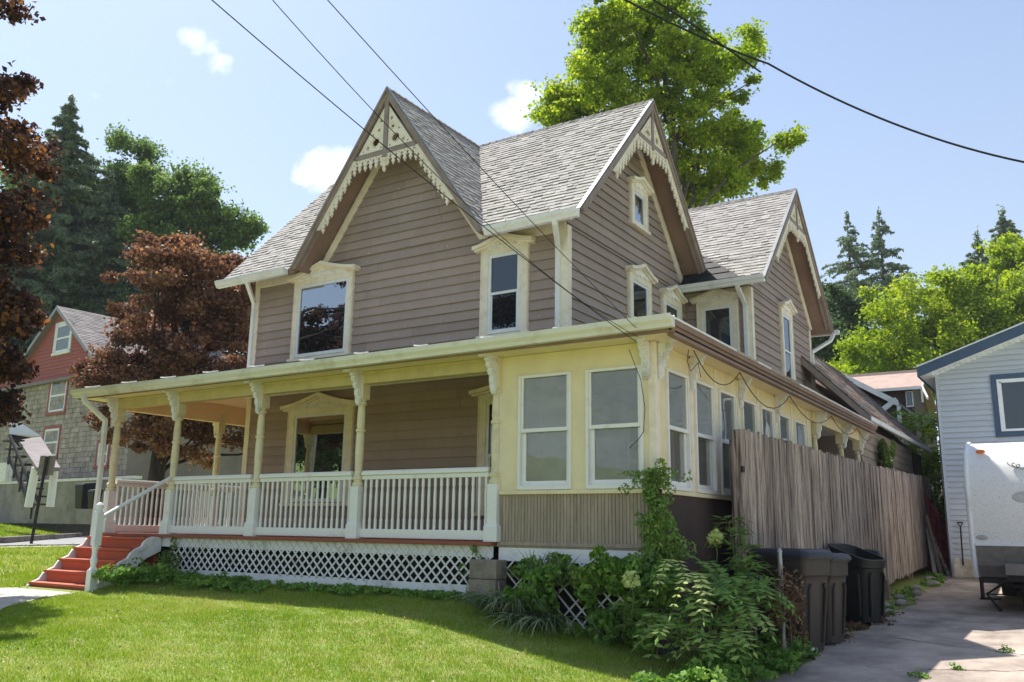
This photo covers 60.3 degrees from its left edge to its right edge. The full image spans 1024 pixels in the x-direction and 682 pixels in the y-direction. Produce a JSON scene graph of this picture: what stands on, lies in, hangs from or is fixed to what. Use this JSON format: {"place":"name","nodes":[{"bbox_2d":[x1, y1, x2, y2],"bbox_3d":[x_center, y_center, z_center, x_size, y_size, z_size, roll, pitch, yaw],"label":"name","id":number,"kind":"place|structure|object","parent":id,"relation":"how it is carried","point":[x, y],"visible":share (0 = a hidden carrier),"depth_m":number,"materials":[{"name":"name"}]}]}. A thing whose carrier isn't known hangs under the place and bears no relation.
{"place":"outdoors","nodes":[
{"label":"outdoors","id":0,"kind":"place"},
{"bbox_2d":[0,523,69,536],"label":"bank grass","id":1,"kind":"structure","parent":0,"point":[8,529],"depth_m":38.44,"materials":[{"name":"plant"}]},
{"bbox_2d":[0,587,71,609],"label":"path","id":2,"kind":"structure","parent":0,"point":[8,595],"depth_m":11.74,"materials":[{"name":"concrete"}]},
{"bbox_2d":[0,536,86,544],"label":"road","id":3,"kind":"structure","parent":0,"point":[77,540],"depth_m":26.17,"materials":[{"name":"concrete"}]},
{"bbox_2d":[0,532,89,542],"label":"kerb","id":4,"kind":"structure","parent":3,"relation":"on","point":[11,539],"depth_m":28.91,"materials":[{"name":"concrete"}]},
{"bbox_2d":[0,527,945,681],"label":"ground","id":5,"kind":"structure","parent":0,"point":[918,577],"depth_m":8.53,"materials":[{"name":"plant"}]},
{"bbox_2d":[0,462,12,482],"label":"white shed","id":6,"kind":"structure","parent":5,"relation":"on","point":[6,471],"depth_m":39.59,"materials":[{"name":"paint"}]},
{"bbox_2d":[3,422,59,518],"bbox_3d":[-19.024,4.829,34.654,1.570,4.280,7.772,9,-15,-34],"label":"covered stair","id":7,"kind":"object","parent":5,"relation":"on","point":[30,443],"visible":0.92,"depth_m":34.07,"materials":[{"name":"grey"}]},
{"bbox_2d":[0,179,63,354],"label":"old spruce","id":8,"kind":"object","parent":5,"relation":"on","point":[30,282],"visible":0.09,"depth_m":56.97,"materials":[{"name":"green plant"}]},
{"bbox_2d":[0,0,70,427],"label":"copper maple","id":9,"kind":"object","parent":5,"relation":"on","point":[20,312],"visible":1,"depth_m":13.20,"materials":[{"name":"brown plant"}]},
{"bbox_2d":[0,545,75,588],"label":"lawn grass","id":10,"kind":"structure","parent":5,"relation":"on","point":[34,563],"depth_m":16.55,"materials":[{"name":"plant"}]},
{"bbox_2d":[30,455,55,543],"bbox_3d":[-12.836,4.378,23.943,0.804,2.498,0.302,-7,-14,32],"label":"street sign","id":11,"kind":"object","parent":5,"relation":"on","point":[46,465],"visible":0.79,"depth_m":23.98,"materials":[{"name":"black metal"}]},
{"bbox_2d":[0,93,134,342],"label":"old spruce","id":12,"kind":"object","parent":5,"relation":"on","point":[72,140],"visible":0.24,"depth_m":58.99,"materials":[{"name":"green plant"}]},
{"bbox_2d":[0,476,141,524],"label":"retaining wall","id":13,"kind":"structure","parent":5,"relation":"on","point":[13,509],"depth_m":40.92,"materials":[{"name":"concrete"}]},
{"bbox_2d":[5,165,152,347],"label":"old spruce","id":14,"kind":"object","parent":5,"relation":"on","point":[110,246],"visible":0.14,"depth_m":58.39,"materials":[{"name":"green plant"}]},
{"bbox_2d":[74,482,95,508],"bbox_3d":[-18.450,6.667,38.027,0.666,1.135,0.660,-7,-14,32],"label":"distant bin","id":15,"kind":"object","parent":5,"relation":"on","point":[81,495],"visible":0.86,"depth_m":37.80,"materials":[{"name":"black plastic"}]},
{"bbox_2d":[0,119,176,309],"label":"broad green tree","id":16,"kind":"object","parent":5,"relation":"on","point":[140,149],"visible":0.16,"depth_m":62.35,"materials":[{"name":"green plant"}]},
{"bbox_2d":[88,489,102,508],"bbox_3d":[-17.757,6.708,37.474,0.470,0.847,0.465,-7,-14,32],"label":"distant bin","id":17,"kind":"object","parent":5,"relation":"on","point":[91,494],"visible":0.65,"depth_m":37.30,"materials":[{"name":"black plastic"}]},
{"bbox_2d":[0,305,242,532],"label":"red gabled house","id":18,"kind":"structure","parent":5,"relation":"on","point":[58,346],"depth_m":46.03,"materials":[{"name":"stone"}]},
{"bbox_2d":[42,425,61,458],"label":"window","id":19,"kind":"structure","parent":18,"relation":"in","point":[57,429],"depth_m":45.94,"materials":[{"name":"red paint"}]},
{"bbox_2d":[44,375,69,415],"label":"window","id":20,"kind":"structure","parent":18,"relation":"in","point":[61,409],"depth_m":46.47,"materials":[{"name":"red paint"}]},
{"bbox_2d":[51,319,74,356],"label":"window","id":21,"kind":"structure","parent":18,"relation":"in","point":[62,344],"depth_m":47.34,"materials":[{"name":"white paint"}]},
{"bbox_2d":[93,440,110,468],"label":"window","id":22,"kind":"structure","parent":18,"relation":"in","point":[106,461],"depth_m":42.60,"materials":[{"name":"red paint"}]},
{"bbox_2d":[8,247,249,359],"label":"shadowy tree","id":23,"kind":"object","parent":5,"relation":"on","point":[90,305],"visible":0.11,"depth_m":56.20,"materials":[{"name":"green plant"}]},
{"bbox_2d":[140,537,180,572],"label":"step weeds","id":24,"kind":"object","parent":5,"relation":"on","point":[167,558],"visible":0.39,"depth_m":12.89,"materials":[{"name":"green plant"}]},
{"bbox_2d":[66,229,255,532],"bbox_3d":[-9.324,1.541,27.026,5.777,9.940,7.155,-7,-14,32],"label":"copper beech","id":25,"kind":"object","parent":5,"relation":"on","point":[184,268],"visible":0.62,"depth_m":26.09,"materials":[{"name":"brown plant"}]},
{"bbox_2d":[112,157,270,309],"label":"broad green tree","id":26,"kind":"object","parent":5,"relation":"on","point":[188,202],"visible":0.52,"depth_m":58.66,"materials":[{"name":"green plant"}]},
{"bbox_2d":[91,557,462,599],"bbox_3d":[-3.166,3.059,11.290,5.916,0.436,1.238,-6,-14,28],"label":"ground ivy","id":27,"kind":"object","parent":5,"relation":"on","point":[158,573],"visible":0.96,"depth_m":11.60,"materials":[{"name":"green plant"}]},
{"bbox_2d":[3,582,556,681],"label":"dry flecks","id":28,"kind":"object","parent":5,"relation":"on","point":[235,650],"visible":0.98,"depth_m":8.65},
{"bbox_2d":[1,583,600,681],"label":"clover","id":29,"kind":"object","parent":5,"relation":"on","point":[221,632],"visible":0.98,"depth_m":8.51,"materials":[{"name":"green plant"}]},
{"bbox_2d":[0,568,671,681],"bbox_3d":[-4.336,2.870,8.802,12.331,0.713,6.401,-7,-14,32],"label":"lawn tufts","id":30,"kind":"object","parent":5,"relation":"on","point":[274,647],"visible":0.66,"depth_m":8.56,"materials":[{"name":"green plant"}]},
{"bbox_2d":[456,542,497,609],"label":"pier weeds","id":31,"kind":"object","parent":5,"relation":"on","point":[473,550],"visible":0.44,"depth_m":9.96,"materials":[{"name":"green plant"}]},
{"bbox_2d":[26,86,932,654],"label":"victorian house","id":32,"kind":"structure","parent":5,"relation":"on","point":[428,386],"depth_m":13.74,"materials":[{"name":"brown shingle"},{"name":"taupe painted wood siding"},{"name":"cream white paint"}]},
{"bbox_2d":[279,392,357,505],"bbox_3d":[-3.296,1.818,14.907,1.773,1.917,0.167,-7,-14,32],"label":"window","id":33,"kind":"structure","parent":32,"relation":"in","point":[320,437],"depth_m":14.95,"materials":[{"name":"beige wood"}]},
{"bbox_2d":[286,260,360,362],"bbox_3d":[-3.362,-0.555,15.484,1.654,1.757,0.167,-7,-14,32],"label":"window","id":34,"kind":"structure","parent":32,"relation":"in","point":[323,303],"depth_m":15.49,"materials":[{"name":"beige wood"}]},
{"bbox_2d":[212,0,635,341],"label":"service cable","id":35,"kind":"object","parent":32,"relation":"attached to","point":[403,161],"visible":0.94,"depth_m":7.16,"materials":[{"name":"rubber"}]},
{"bbox_2d":[272,0,637,336],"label":"service cable","id":36,"kind":"object","parent":32,"relation":"attached to","point":[427,166],"visible":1,"depth_m":6.35,"materials":[{"name":"rubber"}]},
{"bbox_2d":[468,385,492,515],"bbox_3d":[-0.065,1.536,12.847,1.334,1.997,0.167,-7,-14,32],"label":"window","id":37,"kind":"structure","parent":32,"relation":"in","point":[485,398],"depth_m":13.14,"materials":[{"name":"beige wood"}]},
{"bbox_2d":[327,0,635,327],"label":"service cable","id":38,"kind":"object","parent":32,"relation":"attached to","point":[468,154],"visible":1,"depth_m":6.72,"materials":[{"name":"rubber"}]},
{"bbox_2d":[472,233,535,337],"bbox_3d":[-0.139,-0.870,13.437,1.094,1.647,0.167,-7,-14,32],"label":"window","id":39,"kind":"structure","parent":32,"relation":"in","point":[504,274],"depth_m":13.45,"materials":[{"name":"beige wood"}]},
{"bbox_2d":[517,371,571,489],"bbox_3d":[0.381,1.034,10.098,0.704,1.325,0.084,-7,-14,32],"label":"window","id":40,"kind":"structure","parent":32,"relation":"in","point":[522,483],"depth_m":10.09,"materials":[{"name":"white paint"}]},
{"bbox_2d":[585,365,644,488],"bbox_3d":[1.126,0.944,9.628,0.694,1.325,0.084,-7,-14,32],"label":"window","id":41,"kind":"structure","parent":32,"relation":"in","point":[590,432],"depth_m":9.65,"materials":[{"name":"white paint"}]},
{"bbox_2d":[624,409,638,478],"bbox_3d":[2.010,2.158,14.152,0.054,2.050,0.850,-7,-14,32],"label":"inner door","id":42,"kind":"structure","parent":32,"relation":"in","point":[631,433],"depth_m":14.03,"materials":[{"name":"white"}]},
{"bbox_2d":[627,176,653,235],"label":"window","id":43,"kind":"structure","parent":32,"relation":"in","point":[640,189],"depth_m":15.35,"materials":[{"name":"beige wood"}]},
{"bbox_2d":[625,263,657,317],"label":"window","id":44,"kind":"structure","parent":32,"relation":"in","point":[640,280],"depth_m":14.98,"materials":[{"name":"beige wood"}]},
{"bbox_2d":[617,457,696,654],"bbox_3d":[1.462,2.164,8.918,0.802,1.964,0.481,-7,-14,32],"label":"climbing vine","id":45,"kind":"object","parent":32,"relation":"attached to","point":[665,546],"visible":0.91,"depth_m":8.96,"materials":[{"name":"green plant"}]},
{"bbox_2d":[658,284,687,319],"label":"window","id":46,"kind":"structure","parent":32,"relation":"in","point":[672,299],"depth_m":16.16,"materials":[{"name":"beige wood"}]},
{"bbox_2d":[665,368,691,491],"bbox_3d":[1.847,1.005,9.861,0.084,1.325,0.644,-7,-14,32],"label":"window","id":47,"kind":"structure","parent":32,"relation":"in","point":[686,438],"depth_m":9.99,"materials":[{"name":"white paint"}]},
{"bbox_2d":[694,380,717,494],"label":"window","id":48,"kind":"structure","parent":32,"relation":"in","point":[712,489],"depth_m":10.67,"materials":[{"name":"white paint"}]},
{"bbox_2d":[689,288,740,351],"bbox_3d":[3.810,-0.142,16.340,0.994,1.757,0.167,-7,-14,32],"label":"window","id":49,"kind":"structure","parent":32,"relation":"in","point":[717,310],"depth_m":16.40,"materials":[{"name":"beige wood"}]},
{"bbox_2d":[718,389,737,496],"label":"window","id":50,"kind":"structure","parent":32,"relation":"in","point":[724,491],"depth_m":11.05,"materials":[{"name":"white paint"}]},
{"bbox_2d":[741,399,757,433],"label":"window","id":51,"kind":"structure","parent":32,"relation":"in","point":[755,416],"depth_m":12.23,"materials":[{"name":"white paint"}]},
{"bbox_2d":[760,406,775,437],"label":"window","id":52,"kind":"structure","parent":32,"relation":"in","point":[772,416],"depth_m":12.90,"materials":[{"name":"white paint"}]},
{"bbox_2d":[778,414,791,440],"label":"window","id":53,"kind":"structure","parent":32,"relation":"in","point":[789,434],"depth_m":13.62,"materials":[{"name":"white paint"}]},
{"bbox_2d":[777,299,796,380],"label":"window","id":54,"kind":"structure","parent":32,"relation":"in","point":[786,309],"depth_m":17.90,"materials":[{"name":"beige wood"}]},
{"bbox_2d":[794,419,806,445],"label":"window","id":55,"kind":"structure","parent":32,"relation":"in","point":[795,421],"depth_m":14.34,"materials":[{"name":"white paint"}]},
{"bbox_2d":[877,438,896,469],"bbox_3d":[8.267,2.818,19.325,0.421,1.455,0.984,-1,-12,8],"label":"wall vine","id":56,"kind":"object","parent":32,"relation":"attached to","point":[885,453],"depth_m":19.28,"materials":[{"name":"green plant"}]},
{"bbox_2d":[439,592,569,613],"bbox_3d":[-0.081,2.819,9.451,1.602,0.221,1.199,-7,-14,32],"label":"long leaved clump","id":57,"kind":"object","parent":5,"relation":"on","point":[517,606],"visible":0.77,"depth_m":9.32,"materials":[{"name":"green plant"}]},
{"bbox_2d":[471,610,609,636],"bbox_3d":[0.216,2.888,9.053,1.145,0.174,1.516,8,-14,-29],"label":"long leaved clump","id":58,"kind":"object","parent":5,"relation":"on","point":[532,620],"visible":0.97,"depth_m":8.99,"materials":[{"name":"green plant"}]},
{"bbox_2d":[513,548,582,584],"bbox_3d":[0.428,2.395,9.353,0.496,0.362,0.947,10,-15,-37],"label":"long leaved clump","id":59,"kind":"object","parent":5,"relation":"on","point":[530,565],"visible":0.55,"depth_m":9.32,"materials":[{"name":"green plant"}]},
{"bbox_2d":[489,545,681,652],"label":"tangled vines","id":60,"kind":"object","parent":5,"relation":"on","point":[606,573],"visible":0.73,"depth_m":8.99,"materials":[{"name":"green plant"}]},
{"bbox_2d":[519,0,808,208],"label":"tall maple","id":61,"kind":"object","parent":5,"relation":"on","point":[735,166],"visible":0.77,"depth_m":33.81,"materials":[{"name":"green plant"}]},
{"bbox_2d":[598,554,801,675],"bbox_3d":[1.748,2.637,8.532,1.892,1.115,1.970,-7,-14,32],"label":"compound leaf shrub","id":62,"kind":"object","parent":5,"relation":"on","point":[727,592],"visible":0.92,"depth_m":8.22,"materials":[{"name":"green plant"}]},
{"bbox_2d":[620,570,640,616],"bbox_3d":[1.149,2.441,8.515,0.198,0.441,0.179,-1,-12,10],"label":"pale flower head","id":63,"kind":"object","parent":62,"relation":"attached to","point":[629,581],"visible":1,"depth_m":8.50},
{"bbox_2d":[646,559,692,605],"bbox_3d":[1.472,2.234,8.134,0.430,0.421,0.355,-7,-14,32],"label":"pale leaf spray","id":64,"kind":"object","parent":62,"relation":"attached to","point":[665,568],"visible":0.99,"depth_m":8.14,"materials":[{"name":"plant"}]},
{"bbox_2d":[669,573,714,625],"bbox_3d":[1.600,2.269,7.755,0.393,0.432,0.348,-7,-14,32],"label":"pale leaf spray","id":65,"kind":"object","parent":62,"relation":"attached to","point":[700,585],"visible":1,"depth_m":7.75,"materials":[{"name":"plant"}]},
{"bbox_2d":[706,529,724,567],"bbox_3d":[2.100,2.156,9.075,0.179,0.443,0.175,3,-12,-9],"label":"pale flower head","id":66,"kind":"object","parent":62,"relation":"attached to","point":[716,537],"visible":0.99,"depth_m":9.07},
{"bbox_2d":[703,515,777,653],"bbox_3d":[2.322,2.551,9.088,0.666,1.497,0.866,8,-14,-32],"label":"broad leaf sapling","id":67,"kind":"object","parent":5,"relation":"on","point":[736,562],"visible":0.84,"depth_m":9.12,"materials":[{"name":"green plant"}]},
{"bbox_2d":[777,548,786,649],"bbox_3d":[2.803,2.794,9.136,0.061,1.260,0.064,-7,-14,32],"label":"metal post","id":68,"kind":"object","parent":5,"relation":"on","point":[779,554],"visible":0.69,"depth_m":9.18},
{"bbox_2d":[758,564,809,649],"bbox_3d":[2.780,2.793,8.992,0.811,1.002,0.469,8,-14,-30],"label":"dry tangle","id":69,"kind":"object","parent":68,"relation":"hanging from","point":[796,604],"visible":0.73,"depth_m":9.02,"materials":[{"name":"brown plant"}]},
{"bbox_2d":[630,571,950,681],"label":"edge weeds","id":70,"kind":"object","parent":5,"relation":"on","point":[774,657],"visible":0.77,"depth_m":8.12,"materials":[{"name":"green plant"}]},
{"bbox_2d":[729,429,930,642],"bbox_3d":[6.603,3.521,16.239,0.195,2.843,14.879,-7,-14,32],"label":"board fence","id":71,"kind":"object","parent":5,"relation":"on","point":[788,494],"visible":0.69,"depth_m":13.27,"materials":[{"name":"brown wood"}]},
{"bbox_2d":[811,279,884,365],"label":"dark green tree","id":72,"kind":"object","parent":5,"relation":"on","point":[844,305],"visible":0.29,"depth_m":60.75,"materials":[{"name":"green plant"}]},
{"bbox_2d":[820,211,890,330],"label":"tall spruce","id":73,"kind":"object","parent":5,"relation":"on","point":[853,253],"visible":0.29,"depth_m":90.41,"materials":[{"name":"green plant"}]},
{"bbox_2d":[825,611,904,644],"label":"leaf litter","id":74,"kind":"object","parent":5,"relation":"on","point":[852,626],"visible":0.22,"depth_m":12.03,"materials":[{"name":"brown plant"}]},
{"bbox_2d":[864,549,882,555],"bbox_3d":[5.305,3.696,13.436,0.669,1.013,0.599,-5,-14,27],"label":"wheeled bin","id":75,"kind":"object","parent":5,"relation":"on","point":[877,552],"visible":0.07,"depth_m":13.22,"materials":[{"name":"black plastic"}]},
{"bbox_2d":[841,372,926,444],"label":"dark cottage","id":76,"kind":"structure","parent":5,"relation":"on","point":[888,401],"depth_m":27.28,"materials":[{"name":"grey"}]},
{"bbox_2d":[885,580,889,599],"bbox_3d":[6.793,4.562,15.978,0.100,0.444,0.100,-7,-14,32],"label":"wooden stake","id":77,"kind":"object","parent":5,"relation":"on","point":[887,591],"visible":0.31,"depth_m":15.94,"materials":[{"name":"brown wood"}]},
{"bbox_2d":[849,207,929,366],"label":"tall spruce","id":78,"kind":"object","parent":5,"relation":"on","point":[878,243],"visible":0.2,"depth_m":90.41,"materials":[{"name":"green plant"}]},
{"bbox_2d":[848,369,941,502],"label":"pink roofed cottage","id":79,"kind":"structure","parent":5,"relation":"on","point":[909,389],"depth_m":34.18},
{"bbox_2d":[905,391,913,406],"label":"window","id":80,"kind":"structure","parent":79,"relation":"in","point":[909,394],"depth_m":33.44,"materials":[{"name":"white plastic"}]},
{"bbox_2d":[893,594,905,598],"bbox_3d":[7.074,4.675,16.076,0.216,0.118,0.146,6,-13,-21],"label":"stone","id":81,"kind":"object","parent":5,"relation":"on","point":[897,596],"visible":0.68,"depth_m":16.03,"materials":[{"name":"stone"}]},
{"bbox_2d":[895,599,908,605],"bbox_3d":[6.732,4.528,15.235,0.269,0.140,0.158,9,-14,-32],"label":"stone","id":82,"kind":"object","parent":5,"relation":"on","point":[900,602],"visible":0.97,"depth_m":15.18,"materials":[{"name":"stone"}]},
{"bbox_2d":[911,589,921,596],"bbox_3d":[7.601,4.749,16.567,0.189,0.164,0.343,-6,-14,28],"label":"stone","id":83,"kind":"object","parent":5,"relation":"on","point":[916,592],"visible":0.7,"depth_m":16.46,"materials":[{"name":"stone"}]},
{"bbox_2d":[890,408,945,521],"bbox_3d":[11.846,4.734,25.882,5.652,5.575,3.755,-7,-14,32],"label":"fern leaved thicket","id":84,"kind":"object","parent":5,"relation":"on","point":[932,464],"visible":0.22,"depth_m":25.45,"materials":[{"name":"green plant"}]},
{"bbox_2d":[823,256,1023,486],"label":"bushy green tree","id":85,"kind":"object","parent":5,"relation":"on","point":[960,314],"visible":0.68,"depth_m":48.46,"materials":[{"name":"green plant"}]},
{"bbox_2d":[926,528,936,572],"bbox_3d":[9.951,4.995,20.898,0.085,1.119,0.454,-2,-12,12],"label":"leaning board","id":86,"kind":"object","parent":5,"relation":"on","point":[933,564],"visible":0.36,"depth_m":20.84,"materials":[{"name":"white paint"}]},
{"bbox_2d":[925,580,940,585],"bbox_3d":[8.703,5.018,18.213,0.295,0.154,0.161,-3,-13,16],"label":"stone","id":87,"kind":"object","parent":5,"relation":"on","point":[930,582],"visible":0.83,"depth_m":18.17,"materials":[{"name":"stone"}]},
{"bbox_2d":[924,515,943,575],"bbox_3d":[9.916,4.803,20.720,0.072,1.414,0.516,2,-12,-6],"label":"leaning board","id":88,"kind":"object","parent":5,"relation":"on","point":[934,548],"visible":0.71,"depth_m":20.70,"materials":[{"name":"grey wood"}]},
{"bbox_2d":[925,493,950,573],"bbox_3d":[10.316,4.712,21.259,0.535,2.074,0.643,-7,-14,32],"label":"red tarp","id":89,"kind":"object","parent":5,"relation":"on","point":[938,524],"visible":0.46,"depth_m":21.33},
{"bbox_2d":[933,535,949,574],"bbox_3d":[10.064,5.029,20.694,0.090,0.984,0.575,3,-12,-12],"label":"leaning board","id":90,"kind":"object","parent":5,"relation":"on","point":[943,561],"visible":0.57,"depth_m":20.60,"materials":[{"name":"grey wood"}]},
{"bbox_2d":[916,322,1023,577],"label":"blue house","id":91,"kind":"structure","parent":5,"relation":"on","point":[977,388],"depth_m":20.17,"materials":[{"name":"plastic"}]},
{"bbox_2d":[990,372,1023,436],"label":"window","id":92,"kind":"structure","parent":91,"relation":"in","point":[1007,390],"depth_m":19.87,"materials":[{"name":"blue plastic"}]},
{"bbox_2d":[956,225,1018,333],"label":"tall spruce","id":93,"kind":"object","parent":5,"relation":"on","point":[975,260],"visible":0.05,"depth_m":91.34,"materials":[{"name":"green plant"}]},
{"bbox_2d":[965,231,1023,311],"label":"yellowing tree","id":94,"kind":"object","parent":5,"relation":"on","point":[1009,247],"visible":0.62,"depth_m":55.15,"materials":[{"name":"green plant"}]},
{"bbox_2d":[986,204,1023,290],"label":"tall spruce","id":95,"kind":"object","parent":5,"relation":"on","point":[1005,226],"visible":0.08,"depth_m":94.27,"materials":[{"name":"green plant"}]},
{"bbox_2d":[0,0,1023,461],"label":"sky","id":96,"kind":"structure","parent":0,"point":[184,74],"materials":[{"name":"blue"}]},
{"bbox_2d":[624,0,1023,162],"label":"street cable","id":97,"kind":"object","parent":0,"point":[810,86],"visible":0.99,"depth_m":11.51,"materials":[{"name":"rubber"}]},
{"bbox_2d":[653,0,760,72],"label":"spliced cable","id":98,"kind":"object","parent":97,"relation":"hanging from","point":[708,35],"visible":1,"depth_m":11.43,"materials":[{"name":"rubber"}]},
{"bbox_2d":[755,575,1023,681],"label":"driveway","id":99,"kind":"structure","parent":0,"point":[877,653],"depth_m":10.37,"materials":[{"name":"concrete"}]},
{"bbox_2d":[747,548,833,650],"bbox_3d":[3.140,2.913,9.925,0.642,1.116,0.819,11,-16,-40],"label":"wheeled bin","id":100,"kind":"object","parent":99,"relation":"on","point":[812,566],"visible":0.44,"depth_m":9.70,"materials":[{"name":"brown plastic"}]},
{"bbox_2d":[825,553,850,643],"bbox_3d":[3.670,3.099,10.654,0.733,1.054,0.621,-10,-16,42],"label":"wheeled bin","id":101,"kind":"object","parent":99,"relation":"on","point":[836,606],"visible":0.32,"depth_m":10.42,"materials":[{"name":"brown plastic"}]},
{"bbox_2d":[828,543,886,622],"bbox_3d":[5.004,3.514,12.779,0.618,1.114,0.751,9,-15,-34],"label":"wheeled bin","id":102,"kind":"object","parent":99,"relation":"on","point":[865,591],"visible":0.56,"depth_m":12.51,"materials":[{"name":"black plastic"}]},
{"bbox_2d":[907,667,931,679],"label":"crack weed","id":103,"kind":"object","parent":99,"relation":"on","point":[923,675],"visible":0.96,"depth_m":8.15,"materials":[{"name":"green plant"}]},
{"bbox_2d":[949,662,966,670],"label":"crack weed","id":104,"kind":"object","parent":99,"relation":"on","point":[958,667],"visible":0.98,"depth_m":8.62,"materials":[{"name":"green plant"}]},
{"bbox_2d":[893,610,1023,670],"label":"driveway cracks","id":105,"kind":"object","parent":99,"relation":"on","point":[969,647],"visible":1,"depth_m":9.93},
{"bbox_2d":[953,522,974,578],"bbox_3d":[10.063,4.677,19.694,0.426,1.245,0.220,-7,-14,32],"label":"snow shovel","id":106,"kind":"object","parent":99,"relation":"on","point":[962,568],"visible":0.94,"depth_m":19.60,"materials":[{"name":"plastic"}]},
{"bbox_2d":[963,442,1023,611],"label":"travel trailer","id":107,"kind":"object","parent":99,"relation":"on","point":[994,483],"visible":0.92,"depth_m":14.29,"materials":[{"name":"white plastic"}]},
{"bbox_2d":[995,644,1015,652],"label":"crack weed","id":108,"kind":"object","parent":99,"relation":"on","point":[1007,649],"visible":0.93,"depth_m":9.79,"materials":[{"name":"green plant"}]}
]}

